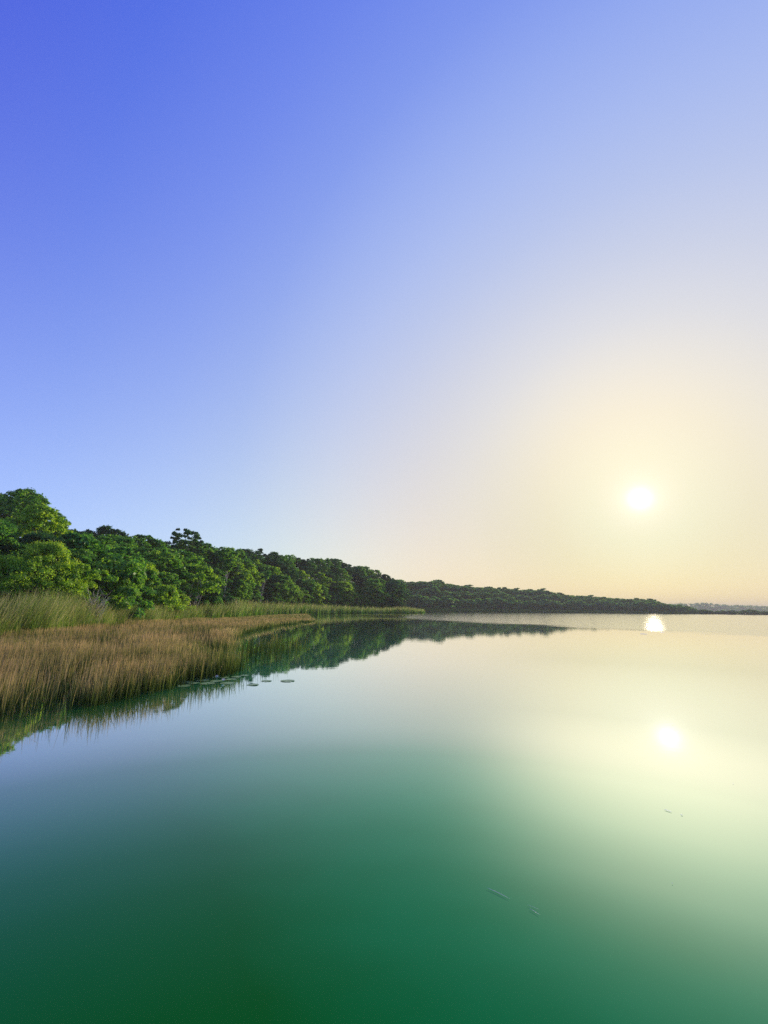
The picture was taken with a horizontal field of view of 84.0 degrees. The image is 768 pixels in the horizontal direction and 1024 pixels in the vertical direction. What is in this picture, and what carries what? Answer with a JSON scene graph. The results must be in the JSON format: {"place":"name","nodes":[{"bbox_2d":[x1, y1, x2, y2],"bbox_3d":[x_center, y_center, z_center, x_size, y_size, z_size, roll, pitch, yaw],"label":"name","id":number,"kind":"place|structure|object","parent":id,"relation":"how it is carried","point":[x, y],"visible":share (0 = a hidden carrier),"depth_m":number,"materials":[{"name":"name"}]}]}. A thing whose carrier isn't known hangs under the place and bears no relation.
{"place":"outdoors","nodes":[
{"label":"outdoors","id":0,"kind":"place"},
{"bbox_2d":[2,544,406,609],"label":"hill","id":1,"kind":"structure","parent":0,"point":[262,601],"depth_m":129.18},
{"bbox_2d":[0,493,24,538],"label":"crest tree","id":2,"kind":"object","parent":1,"relation":"on","point":[2,502],"visible":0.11,"depth_m":71.40,"materials":[{"name":"green plant"}]},
{"bbox_2d":[0,520,33,576],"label":"broadleaf tree","id":3,"kind":"object","parent":1,"relation":"on","point":[6,529],"visible":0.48,"depth_m":39.34,"materials":[{"name":"green plant"}]},
{"bbox_2d":[0,489,50,537],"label":"broadleaf tree","id":4,"kind":"object","parent":1,"relation":"on","point":[20,497],"visible":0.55,"depth_m":64.59,"materials":[{"name":"green plant"}]},
{"bbox_2d":[0,487,51,520],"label":"crest tree","id":5,"kind":"object","parent":1,"relation":"on","point":[31,492],"visible":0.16,"depth_m":74.54,"materials":[{"name":"green plant"}]},
{"bbox_2d":[0,554,70,608],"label":"feathery shrub","id":6,"kind":"object","parent":1,"relation":"on","point":[6,581],"visible":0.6,"depth_m":33.71,"materials":[{"name":"green plant"}]},
{"bbox_2d":[1,503,72,542],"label":"broadleaf tree","id":7,"kind":"object","parent":1,"relation":"on","point":[32,521],"visible":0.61,"depth_m":52.22,"materials":[{"name":"green plant"}]},
{"bbox_2d":[0,530,73,595],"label":"broadleaf tree","id":8,"kind":"object","parent":1,"relation":"on","point":[31,537],"visible":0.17,"depth_m":41.27,"materials":[{"name":"green plant"}]},
{"bbox_2d":[0,540,87,604],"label":"feathery shrub","id":9,"kind":"object","parent":1,"relation":"on","point":[51,551],"visible":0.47,"depth_m":35.84,"materials":[{"name":"green plant"}]},
{"bbox_2d":[6,555,100,592],"bbox_3d":[-29.570,6.829,37.320,6.388,6.181,6.119,-2,-13,14],"label":"broadleaf tree","id":10,"kind":"object","parent":1,"relation":"on","point":[88,572],"visible":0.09,"depth_m":37.27,"materials":[{"name":"green plant"}]},
{"bbox_2d":[34,562,108,605],"bbox_3d":[-28.041,7.352,37.134,5.730,6.258,5.834,-7,-15,32],"label":"feathery shrub","id":11,"kind":"object","parent":1,"relation":"on","point":[77,572],"visible":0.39,"depth_m":37.17,"materials":[{"name":"green plant"}]},
{"bbox_2d":[57,531,118,581],"bbox_3d":[-32.374,6.551,44.863,10.827,9.294,8.849,13,-17,-43],"label":"broadleaf tree","id":12,"kind":"object","parent":1,"relation":"on","point":[75,540],"visible":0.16,"depth_m":44.59,"materials":[{"name":"green plant"}]},
{"bbox_2d":[77,586,112,625],"bbox_3d":[-25.862,8.581,38.176,2.980,3.997,3.525,-9,-16,37],"label":"dead bush","id":13,"kind":"object","parent":1,"relation":"on","point":[94,600],"visible":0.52,"depth_m":37.97,"materials":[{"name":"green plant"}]},
{"bbox_2d":[78,533,119,550],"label":"broadleaf tree","id":14,"kind":"object","parent":1,"relation":"on","point":[104,539],"visible":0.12,"depth_m":61.44,"materials":[{"name":"green plant"}]},
{"bbox_2d":[66,547,136,602],"bbox_3d":[-30.163,7.545,43.147,7.057,7.571,8.968,-9,-16,37],"label":"broadleaf tree","id":15,"kind":"object","parent":1,"relation":"on","point":[87,556],"visible":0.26,"depth_m":42.40,"materials":[{"name":"green plant"}]},
{"bbox_2d":[86,525,128,537],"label":"crest tree","id":16,"kind":"object","parent":1,"relation":"on","point":[104,530],"visible":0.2,"depth_m":82.29,"materials":[{"name":"green plant"}]},
{"bbox_2d":[95,554,123,600],"bbox_3d":[-31.836,8.093,46.488,6.533,7.859,6.899,8,-14,-28],"label":"broadleaf tree","id":17,"kind":"object","parent":1,"relation":"on","point":[106,595],"visible":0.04,"depth_m":46.44,"materials":[{"name":"green plant"}]},
{"bbox_2d":[85,550,154,617],"bbox_3d":[-28.282,8.508,45.487,8.207,8.745,6.799,11,-16,-40],"label":"leafy tree","id":18,"kind":"object","parent":1,"relation":"on","point":[132,571],"visible":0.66,"depth_m":44.89,"materials":[{"name":"green plant"}]},
{"bbox_2d":[97,544,146,563],"bbox_3d":[-34.472,8.448,53.579,7.418,8.924,7.834,-8,-16,36],"label":"broadleaf tree","id":19,"kind":"object","parent":1,"relation":"on","point":[130,551],"visible":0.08,"depth_m":53.93,"materials":[{"name":"green plant"}]},
{"bbox_2d":[105,536,144,560],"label":"broadleaf tree","id":20,"kind":"object","parent":1,"relation":"on","point":[127,542],"visible":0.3,"depth_m":67.77,"materials":[{"name":"green plant"}]},
{"bbox_2d":[106,557,156,607],"bbox_3d":[-32.265,9.314,52.081,8.920,7.657,7.290,-1,-13,10],"label":"broadleaf tree","id":21,"kind":"object","parent":1,"relation":"on","point":[146,590],"visible":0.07,"depth_m":52.05,"materials":[{"name":"green plant"}]},
{"bbox_2d":[122,535,150,557],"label":"broadleaf tree","id":22,"kind":"object","parent":1,"relation":"on","point":[140,542],"visible":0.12,"depth_m":78.66,"materials":[{"name":"green plant"}]},
{"bbox_2d":[132,534,153,543],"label":"crest tree","id":23,"kind":"object","parent":1,"relation":"on","point":[144,536],"visible":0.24,"depth_m":89.96,"materials":[{"name":"green plant"}]},
{"bbox_2d":[134,546,160,561],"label":"broadleaf tree","id":24,"kind":"object","parent":1,"relation":"on","point":[144,551],"visible":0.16,"depth_m":69.28,"materials":[{"name":"green plant"}]},
{"bbox_2d":[136,569,161,606],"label":"broadleaf tree","id":25,"kind":"object","parent":1,"relation":"on","point":[151,572],"visible":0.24,"depth_m":56.46,"materials":[{"name":"green plant"}]},
{"bbox_2d":[142,562,160,596],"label":"bright tree","id":26,"kind":"object","parent":1,"relation":"on","point":[151,568],"visible":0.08,"depth_m":57.40,"materials":[{"name":"green plant"}]},
{"bbox_2d":[140,538,170,556],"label":"broadleaf tree","id":27,"kind":"object","parent":1,"relation":"on","point":[156,544],"visible":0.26,"depth_m":81.88,"materials":[{"name":"green plant"}]},
{"bbox_2d":[143,584,185,619],"bbox_3d":[-29.532,12.322,56.718,5.458,5.395,6.692,-7,-15,32],"label":"bright shrub","id":28,"kind":"object","parent":1,"relation":"on","point":[163,594],"visible":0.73,"depth_m":56.17,"materials":[{"name":"green plant"}]},
{"bbox_2d":[144,549,185,583],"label":"broadleaf tree","id":29,"kind":"object","parent":1,"relation":"on","point":[171,559],"visible":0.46,"depth_m":65.05,"materials":[{"name":"green plant"}]},
{"bbox_2d":[157,571,185,606],"bbox_3d":[-32.137,11.858,61.404,5.983,6.816,5.666,0,-13,5],"label":"broadleaf tree","id":30,"kind":"object","parent":1,"relation":"on","point":[171,576],"visible":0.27,"depth_m":61.45,"materials":[{"name":"green plant"}]},
{"bbox_2d":[158,547,190,566],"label":"broadleaf tree","id":31,"kind":"object","parent":1,"relation":"on","point":[181,558],"visible":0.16,"depth_m":73.62,"materials":[{"name":"green plant"}]},
{"bbox_2d":[167,565,194,592],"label":"broadleaf tree","id":32,"kind":"object","parent":1,"relation":"on","point":[185,573],"visible":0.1,"depth_m":67.35,"materials":[{"name":"green plant"}]},
{"bbox_2d":[165,578,198,606],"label":"broadleaf tree","id":33,"kind":"object","parent":1,"relation":"on","point":[183,586],"visible":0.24,"depth_m":66.34,"materials":[{"name":"green plant"}]},
{"bbox_2d":[165,528,206,553],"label":"open tree","id":34,"kind":"object","parent":1,"relation":"on","point":[187,533],"visible":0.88,"depth_m":92.05,"materials":[{"name":"green plant"}]},
{"bbox_2d":[178,593,196,609],"bbox_3d":[-31.584,14.230,64.599,6.140,4.050,5.007,8,-15,-30],"label":"shrub","id":35,"kind":"object","parent":1,"relation":"on","point":[183,600],"visible":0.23,"depth_m":64.52,"materials":[{"name":"green plant"}]},
{"bbox_2d":[173,539,203,554],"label":"crest tree","id":36,"kind":"object","parent":1,"relation":"on","point":[183,541],"visible":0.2,"depth_m":95.85,"materials":[{"name":"green plant"}]},
{"bbox_2d":[177,549,202,581],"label":"broadleaf tree","id":37,"kind":"object","parent":1,"relation":"on","point":[193,561],"visible":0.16,"depth_m":78.30,"materials":[{"name":"green plant"}]},
{"bbox_2d":[177,563,225,606],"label":"stemmy tree","id":38,"kind":"object","parent":1,"relation":"on","point":[201,585],"visible":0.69,"depth_m":71.01,"materials":[{"name":"green plant"}]},
{"bbox_2d":[190,547,214,564],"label":"broadleaf tree","id":39,"kind":"object","parent":1,"relation":"on","point":[205,555],"visible":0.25,"depth_m":96.77,"materials":[{"name":"green plant"}]},
{"bbox_2d":[202,543,217,562],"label":"crest tree","id":40,"kind":"object","parent":1,"relation":"on","point":[208,545],"visible":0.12,"depth_m":107.56,"materials":[{"name":"green plant"}]},
{"bbox_2d":[200,585,222,607],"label":"broadleaf tree","id":41,"kind":"object","parent":1,"relation":"on","point":[213,594],"visible":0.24,"depth_m":79.03,"materials":[{"name":"green plant"}]},
{"bbox_2d":[204,594,222,605],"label":"shrub","id":42,"kind":"object","parent":1,"relation":"on","point":[216,599],"visible":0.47,"depth_m":78.95,"materials":[{"name":"green plant"}]},
{"bbox_2d":[199,575,229,601],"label":"broadleaf tree","id":43,"kind":"object","parent":1,"relation":"on","point":[225,592],"visible":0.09,"depth_m":84.47,"materials":[{"name":"green plant"}]},
{"bbox_2d":[200,551,229,569],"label":"broadleaf tree","id":44,"kind":"object","parent":1,"relation":"on","point":[215,556],"visible":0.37,"depth_m":98.95,"materials":[{"name":"green plant"}]},
{"bbox_2d":[212,567,233,589],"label":"broadleaf tree","id":45,"kind":"object","parent":1,"relation":"on","point":[220,573],"visible":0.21,"depth_m":92.58,"materials":[{"name":"green plant"}]},
{"bbox_2d":[217,548,239,597],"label":"pale trunked tree","id":46,"kind":"object","parent":1,"relation":"on","point":[228,563],"visible":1,"depth_m":96.02,"materials":[{"name":"green plant"}]},
{"bbox_2d":[218,564,247,591],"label":"broadleaf tree","id":47,"kind":"object","parent":1,"relation":"on","point":[237,568],"visible":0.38,"depth_m":102.68,"materials":[{"name":"green plant"}]},
{"bbox_2d":[222,580,252,600],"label":"broadleaf tree","id":48,"kind":"object","parent":1,"relation":"on","point":[243,585],"visible":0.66,"depth_m":101.44,"materials":[{"name":"green plant"}]},
{"bbox_2d":[227,588,249,602],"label":"broadleaf tree","id":49,"kind":"object","parent":1,"relation":"on","point":[238,594],"visible":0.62,"depth_m":98.96,"materials":[{"name":"green plant"}]},
{"bbox_2d":[222,562,255,592],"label":"broadleaf tree","id":50,"kind":"object","parent":1,"relation":"on","point":[239,564],"visible":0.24,"depth_m":106.84,"materials":[{"name":"green plant"}]},
{"bbox_2d":[244,563,264,585],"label":"broadleaf tree","id":51,"kind":"object","parent":1,"relation":"on","point":[256,575],"visible":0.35,"depth_m":116.50,"materials":[{"name":"green plant"}]},
{"bbox_2d":[250,586,262,603],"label":"broadleaf tree","id":52,"kind":"object","parent":1,"relation":"on","point":[254,595],"visible":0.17,"depth_m":109.14,"materials":[{"name":"green plant"}]},
{"bbox_2d":[249,550,263,563],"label":"crest tree","id":53,"kind":"object","parent":1,"relation":"on","point":[258,553],"visible":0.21,"depth_m":136.10,"materials":[{"name":"green plant"}]},
{"bbox_2d":[258,571,271,601],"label":"leaning tree","id":54,"kind":"object","parent":1,"relation":"on","point":[266,576],"visible":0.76,"depth_m":119.50,"materials":[{"name":"green plant"}]},
{"bbox_2d":[258,566,279,585],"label":"broadleaf tree","id":55,"kind":"object","parent":1,"relation":"on","point":[273,569],"visible":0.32,"depth_m":134.99,"materials":[{"name":"green plant"}]},
{"bbox_2d":[265,596,279,605],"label":"shrub","id":56,"kind":"object","parent":1,"relation":"on","point":[271,599],"visible":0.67,"depth_m":125.98,"materials":[{"name":"green plant"}]},
{"bbox_2d":[264,557,282,574],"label":"broadleaf tree","id":57,"kind":"object","parent":1,"relation":"on","point":[274,562],"visible":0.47,"depth_m":145.84,"materials":[{"name":"green plant"}]},
{"bbox_2d":[263,575,287,598],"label":"broadleaf tree","id":58,"kind":"object","parent":1,"relation":"on","point":[272,578],"visible":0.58,"depth_m":132.00,"materials":[{"name":"green plant"}]},
{"bbox_2d":[265,583,288,602],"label":"broadleaf tree","id":59,"kind":"object","parent":1,"relation":"on","point":[276,593],"visible":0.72,"depth_m":129.23,"materials":[{"name":"green plant"}]},
{"bbox_2d":[278,560,289,571],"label":"broadleaf tree","id":60,"kind":"object","parent":1,"relation":"on","point":[285,568],"visible":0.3,"depth_m":149.85,"materials":[{"name":"green plant"}]},
{"bbox_2d":[273,575,300,602],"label":"round tree","id":61,"kind":"object","parent":1,"relation":"on","point":[289,582],"visible":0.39,"depth_m":135.48,"materials":[{"name":"green plant"}]},
{"bbox_2d":[282,570,298,581],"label":"broadleaf tree","id":62,"kind":"object","parent":1,"relation":"on","point":[292,576],"visible":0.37,"depth_m":145.58,"materials":[{"name":"green plant"}]},
{"bbox_2d":[282,584,303,602],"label":"broadleaf tree","id":63,"kind":"object","parent":1,"relation":"on","point":[295,599],"visible":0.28,"depth_m":137.65,"materials":[{"name":"green plant"}]},
{"bbox_2d":[294,570,313,582],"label":"broadleaf tree","id":64,"kind":"object","parent":1,"relation":"on","point":[301,573],"visible":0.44,"depth_m":157.28,"materials":[{"name":"green plant"}]},
{"bbox_2d":[296,559,311,568],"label":"crest tree","id":65,"kind":"object","parent":1,"relation":"on","point":[307,562],"visible":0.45,"depth_m":174.14,"materials":[{"name":"green plant"}]},
{"bbox_2d":[299,587,313,603],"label":"broadleaf tree","id":66,"kind":"object","parent":1,"relation":"on","point":[304,591],"visible":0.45,"depth_m":146.94,"materials":[{"name":"green plant"}]},
{"bbox_2d":[296,578,317,598],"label":"broad tree","id":67,"kind":"object","parent":1,"relation":"on","point":[308,583],"visible":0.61,"depth_m":151.68,"materials":[{"name":"green plant"}]},
{"bbox_2d":[305,582,324,605],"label":"broadleaf tree","id":68,"kind":"object","parent":1,"relation":"on","point":[318,587],"visible":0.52,"depth_m":154.65,"materials":[{"name":"green plant"}]},
{"bbox_2d":[316,584,330,604],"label":"broadleaf tree","id":69,"kind":"object","parent":1,"relation":"on","point":[325,590],"visible":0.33,"depth_m":159.81,"materials":[{"name":"green plant"}]},
{"bbox_2d":[312,573,335,587],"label":"broadleaf tree","id":70,"kind":"object","parent":1,"relation":"on","point":[319,578],"visible":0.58,"depth_m":169.08,"materials":[{"name":"green plant"}]},
{"bbox_2d":[322,573,338,590],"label":"broadleaf tree","id":71,"kind":"object","parent":1,"relation":"on","point":[332,576],"visible":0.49,"depth_m":175.75,"materials":[{"name":"green plant"}]},
{"bbox_2d":[325,590,336,605],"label":"broadleaf tree","id":72,"kind":"object","parent":1,"relation":"on","point":[332,594],"visible":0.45,"depth_m":164.84,"materials":[{"name":"green plant"}]},
{"bbox_2d":[332,568,352,581],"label":"broadleaf tree","id":73,"kind":"object","parent":1,"relation":"on","point":[341,571],"visible":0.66,"depth_m":188.35,"materials":[{"name":"green plant"}]},
{"bbox_2d":[332,581,358,603],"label":"wide tree","id":74,"kind":"object","parent":1,"relation":"on","point":[347,586],"visible":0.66,"depth_m":175.24,"materials":[{"name":"green plant"}]},
{"bbox_2d":[343,568,357,581],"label":"broadleaf tree","id":75,"kind":"object","parent":1,"relation":"on","point":[348,570],"visible":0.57,"depth_m":198.31,"materials":[{"name":"green plant"}]},
{"bbox_2d":[353,575,366,587],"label":"broadleaf tree","id":76,"kind":"object","parent":1,"relation":"on","point":[359,578],"visible":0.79,"depth_m":200.82,"materials":[{"name":"green plant"}]},
{"bbox_2d":[358,588,374,603],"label":"broadleaf tree","id":77,"kind":"object","parent":1,"relation":"on","point":[362,591],"visible":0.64,"depth_m":189.20,"materials":[{"name":"green plant"}]},
{"bbox_2d":[359,578,391,605],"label":"tall round tree","id":78,"kind":"object","parent":1,"relation":"on","point":[373,583],"visible":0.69,"depth_m":193.25,"materials":[{"name":"green plant"}]},
{"bbox_2d":[383,581,408,607],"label":"end tree","id":79,"kind":"object","parent":1,"relation":"on","point":[392,585],"visible":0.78,"depth_m":201.66,"materials":[{"name":"green plant"}]},
{"bbox_2d":[0,611,767,1023],"bbox_3d":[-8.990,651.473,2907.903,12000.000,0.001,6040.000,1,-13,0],"label":"water","id":80,"kind":"structure","parent":0,"point":[390,819],"depth_m":4.66,"materials":[{"name":"liquid"}]},
{"bbox_2d":[0,613,315,720],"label":"sedge bed","id":81,"kind":"object","parent":80,"relation":"on","point":[158,653],"visible":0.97,"depth_m":15.60,"materials":[{"name":"plant"}]},
{"bbox_2d":[0,588,425,638],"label":"tall grass","id":82,"kind":"structure","parent":80,"relation":"on","point":[23,615],"depth_m":39.77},
{"bbox_2d":[411,607,703,613],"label":"shore reeds","id":83,"kind":"object","parent":80,"relation":"on","point":[518,610],"visible":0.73,"depth_m":381.19,"materials":[{"name":"green plant"}]},
{"bbox_2d":[0,0,767,608],"label":"sky","id":84,"kind":"structure","parent":0,"point":[457,292],"materials":[{"name":"blue"}]},
{"bbox_2d":[407,592,759,614],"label":"headland","id":85,"kind":"structure","parent":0,"point":[563,610],"depth_m":385.80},
{"bbox_2d":[404,593,417,608],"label":"headland tree","id":86,"kind":"object","parent":85,"relation":"on","point":[411,604],"visible":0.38,"depth_m":308.32,"materials":[{"name":"green plant"}]},
{"bbox_2d":[408,595,432,608],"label":"headland tree","id":87,"kind":"object","parent":85,"relation":"on","point":[421,600],"visible":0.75,"depth_m":308.82,"materials":[{"name":"green plant"}]},
{"bbox_2d":[425,586,439,598],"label":"headland tree","id":88,"kind":"object","parent":85,"relation":"on","point":[432,592],"visible":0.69,"depth_m":345.69,"materials":[{"name":"green plant"}]},
{"bbox_2d":[428,596,446,608],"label":"headland tree","id":89,"kind":"object","parent":85,"relation":"on","point":[439,600],"visible":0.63,"depth_m":319.64,"materials":[{"name":"green plant"}]},
{"bbox_2d":[440,596,462,609],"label":"headland tree","id":90,"kind":"object","parent":85,"relation":"on","point":[450,600],"visible":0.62,"depth_m":327.50,"materials":[{"name":"green plant"}]},
{"bbox_2d":[474,597,484,609],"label":"headland tree","id":91,"kind":"object","parent":85,"relation":"on","point":[481,603],"visible":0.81,"depth_m":351.39,"materials":[{"name":"green plant"}]},
{"bbox_2d":[482,598,492,609],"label":"headland tree","id":92,"kind":"object","parent":85,"relation":"on","point":[489,601],"visible":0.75,"depth_m":354.78,"materials":[{"name":"green plant"}]},
{"bbox_2d":[506,597,519,609],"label":"headland tree","id":93,"kind":"object","parent":85,"relation":"on","point":[512,599],"visible":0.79,"depth_m":375.22,"materials":[{"name":"green plant"}]},
{"bbox_2d":[525,601,542,610],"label":"headland tree","id":94,"kind":"object","parent":85,"relation":"on","point":[530,603],"visible":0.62,"depth_m":386.68,"materials":[{"name":"green plant"}]},
{"bbox_2d":[538,599,553,609],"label":"headland tree","id":95,"kind":"object","parent":85,"relation":"on","point":[545,602],"visible":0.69,"depth_m":392.67,"materials":[{"name":"green plant"}]},
{"bbox_2d":[547,600,559,609],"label":"headland tree","id":96,"kind":"object","parent":85,"relation":"on","point":[556,604],"visible":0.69,"depth_m":395.21,"materials":[{"name":"green plant"}]},
{"bbox_2d":[549,594,566,602],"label":"headland tree","id":97,"kind":"object","parent":85,"relation":"on","point":[556,597],"visible":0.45,"depth_m":423.72,"materials":[{"name":"green plant"}]},
{"bbox_2d":[565,600,585,609],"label":"headland tree","id":98,"kind":"object","parent":85,"relation":"on","point":[572,602],"visible":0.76,"depth_m":399.81,"materials":[{"name":"green plant"}]},
{"bbox_2d":[573,600,591,610],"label":"headland tree","id":99,"kind":"object","parent":85,"relation":"on","point":[580,603],"visible":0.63,"depth_m":402.78,"materials":[{"name":"green plant"}]},
{"bbox_2d":[599,601,616,610],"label":"headland tree","id":100,"kind":"object","parent":85,"relation":"on","point":[608,603],"visible":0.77,"depth_m":410.01,"materials":[{"name":"green plant"}]},
{"bbox_2d":[635,601,654,610],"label":"headland tree","id":101,"kind":"object","parent":85,"relation":"on","point":[641,603],"visible":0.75,"depth_m":419.05,"materials":[{"name":"green plant"}]},
{"bbox_2d":[641,602,659,611],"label":"headland tree","id":102,"kind":"object","parent":85,"relation":"on","point":[650,606],"visible":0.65,"depth_m":420.04,"materials":[{"name":"green plant"}]},
{"bbox_2d":[690,606,767,611],"bbox_3d":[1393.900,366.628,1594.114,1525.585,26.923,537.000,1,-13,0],"label":"hill","id":103,"kind":"structure","parent":0,"point":[724,607],"depth_m":1520.13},
{"bbox_2d":[664,602,767,612],"bbox_3d":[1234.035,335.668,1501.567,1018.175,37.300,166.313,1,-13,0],"label":"wood","id":104,"kind":"object","parent":103,"relation":"on","point":[707,606],"visible":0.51,"depth_m":1503.13,"materials":[{"name":"green plant"}]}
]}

